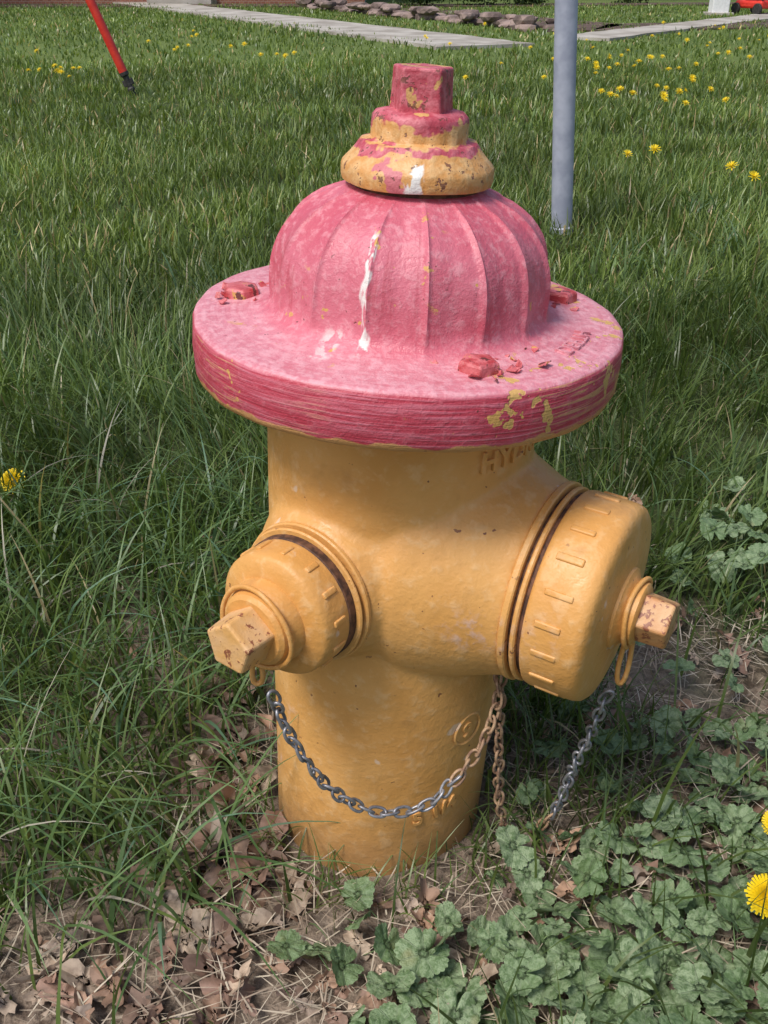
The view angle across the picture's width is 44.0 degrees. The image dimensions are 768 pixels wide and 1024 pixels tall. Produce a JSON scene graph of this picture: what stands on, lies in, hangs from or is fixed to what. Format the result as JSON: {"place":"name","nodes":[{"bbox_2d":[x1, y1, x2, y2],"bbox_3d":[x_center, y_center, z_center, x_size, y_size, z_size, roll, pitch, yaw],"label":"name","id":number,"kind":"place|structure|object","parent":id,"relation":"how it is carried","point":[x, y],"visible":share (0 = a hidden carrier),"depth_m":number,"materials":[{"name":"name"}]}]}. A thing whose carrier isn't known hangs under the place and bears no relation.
{"place":"outdoors","nodes":[
{"label":"outdoors","id":0,"kind":"place"},
{"bbox_2d":[0,0,365,3],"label":"walls","id":1,"kind":"structure","parent":0,"point":[111,1],"depth_m":24.47,"materials":[{"name":"brick"}]},
{"bbox_2d":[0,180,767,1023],"bbox_3d":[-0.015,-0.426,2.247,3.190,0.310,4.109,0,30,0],"label":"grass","id":2,"kind":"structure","parent":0,"point":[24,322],"depth_m":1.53,"materials":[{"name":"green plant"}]},
{"bbox_2d":[0,0,767,1023],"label":"ground","id":3,"kind":"structure","parent":0,"point":[302,970],"depth_m":1.38,"materials":[{"name":"brown soil"}]},
{"bbox_2d":[0,468,24,502],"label":"dandelion","id":4,"kind":"object","parent":3,"relation":"on","point":[6,479],"visible":0.47,"depth_m":1.72,"materials":[{"name":"yellow plant"}]},
{"bbox_2d":[85,0,135,95],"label":"red marker stake","id":5,"kind":"object","parent":3,"relation":"on","point":[128,82],"visible":0.87,"depth_m":7.32,"materials":[{"name":"plastic"}]},
{"bbox_2d":[113,2,534,50],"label":"concrete walkway","id":6,"kind":"structure","parent":3,"relation":"on","point":[385,33],"depth_m":14.38,"materials":[{"name":"grey concrete"}]},
{"bbox_2d":[147,0,216,3],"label":"step","id":7,"kind":"object","parent":6,"relation":"on","point":[181,1],"visible":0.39,"depth_m":23.64,"materials":[{"name":"concrete"}]},
{"bbox_2d":[0,2,734,7],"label":"mulch bed","id":8,"kind":"object","parent":3,"relation":"on","point":[404,5],"visible":0.32,"depth_m":23.42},
{"bbox_2d":[391,0,441,5],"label":"shrub","id":9,"kind":"object","parent":8,"relation":"on","point":[406,2],"visible":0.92,"depth_m":22.81,"materials":[{"name":"green plant"}]},
{"bbox_2d":[438,0,496,4],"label":"shrub","id":10,"kind":"object","parent":8,"relation":"on","point":[482,1],"visible":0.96,"depth_m":23.14,"materials":[{"name":"green plant"}]},
{"bbox_2d":[500,0,548,4],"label":"shrub","id":11,"kind":"object","parent":8,"relation":"on","point":[523,2],"visible":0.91,"depth_m":23.35,"materials":[{"name":"green plant"}]},
{"bbox_2d":[611,0,648,2],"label":"shrub","id":12,"kind":"object","parent":8,"relation":"on","point":[627,1],"visible":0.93,"depth_m":24.37,"materials":[{"name":"green plant"}]},
{"bbox_2d":[0,2,767,322],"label":"lawn grass","id":13,"kind":"structure","parent":3,"relation":"on","point":[517,149],"depth_m":5.31,"materials":[{"name":"green plant"}]},
{"bbox_2d":[0,522,767,1023],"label":"thatch","id":14,"kind":"object","parent":3,"relation":"on","point":[260,932],"visible":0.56,"depth_m":1.03,"materials":[{"name":"plant"}]},
{"bbox_2d":[266,476,767,1023],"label":"mallow","id":15,"kind":"object","parent":14,"relation":"on","point":[414,954],"depth_m":0.98,"materials":[{"name":"green plant"}]},
{"bbox_2d":[744,873,767,921],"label":"dandelion","id":16,"kind":"object","parent":14,"relation":"on","point":[755,890],"visible":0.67,"depth_m":0.98,"materials":[{"name":"yellow plant"}]},
{"bbox_2d":[0,490,767,1023],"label":"fallen leaves","id":17,"kind":"object","parent":3,"relation":"on","point":[80,976],"visible":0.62,"depth_m":1.02,"materials":[{"name":"brown plant"}]},
{"bbox_2d":[27,21,767,196],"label":"dandelions","id":18,"kind":"object","parent":3,"relation":"on","point":[655,148],"visible":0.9,"depth_m":7.99,"materials":[{"name":"yellow plant"}]},
{"bbox_2d":[295,0,553,31],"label":"stone edging","id":19,"kind":"object","parent":3,"relation":"on","point":[522,23],"visible":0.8,"depth_m":17.35,"materials":[{"name":"grey stone"}]},
{"bbox_2d":[192,63,680,876],"bbox_3d":[0.042,0.102,1.047,0.438,1.081,0.430,-4,30,-6],"label":"fire hydrant","id":20,"kind":"object","parent":3,"relation":"on","point":[406,351],"visible":0.98,"depth_m":0.84,"materials":[{"name":"yellow metal"}]},
{"bbox_2d":[550,0,577,234],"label":"metal post","id":21,"kind":"object","parent":3,"relation":"on","point":[565,46],"visible":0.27,"depth_m":3.45,"materials":[{"name":"grey metal"}]},
{"bbox_2d":[400,8,767,31],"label":"mulch bed","id":22,"kind":"object","parent":3,"relation":"on","point":[587,26],"visible":0.24,"depth_m":15.57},
{"bbox_2d":[703,0,733,15],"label":"white utility box","id":23,"kind":"object","parent":3,"relation":"on","point":[719,7],"visible":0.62,"depth_m":19.02,"materials":[{"name":"metal"}]},
{"bbox_2d":[731,0,767,13],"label":"lawn mower","id":24,"kind":"object","parent":3,"relation":"on","point":[756,6],"visible":0.91,"depth_m":18.97,"materials":[{"name":"red plastic"}]},
{"bbox_2d":[761,810,767,834],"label":"dandelion","id":25,"kind":"object","parent":3,"relation":"on","point":[765,822],"visible":0.96,"depth_m":1.06,"materials":[{"name":"yellow plant"}]},
{"bbox_2d":[577,13,767,40],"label":"concrete path","id":26,"kind":"structure","parent":0,"point":[617,34],"depth_m":14.69,"materials":[{"name":"grey concrete"}]}
]}

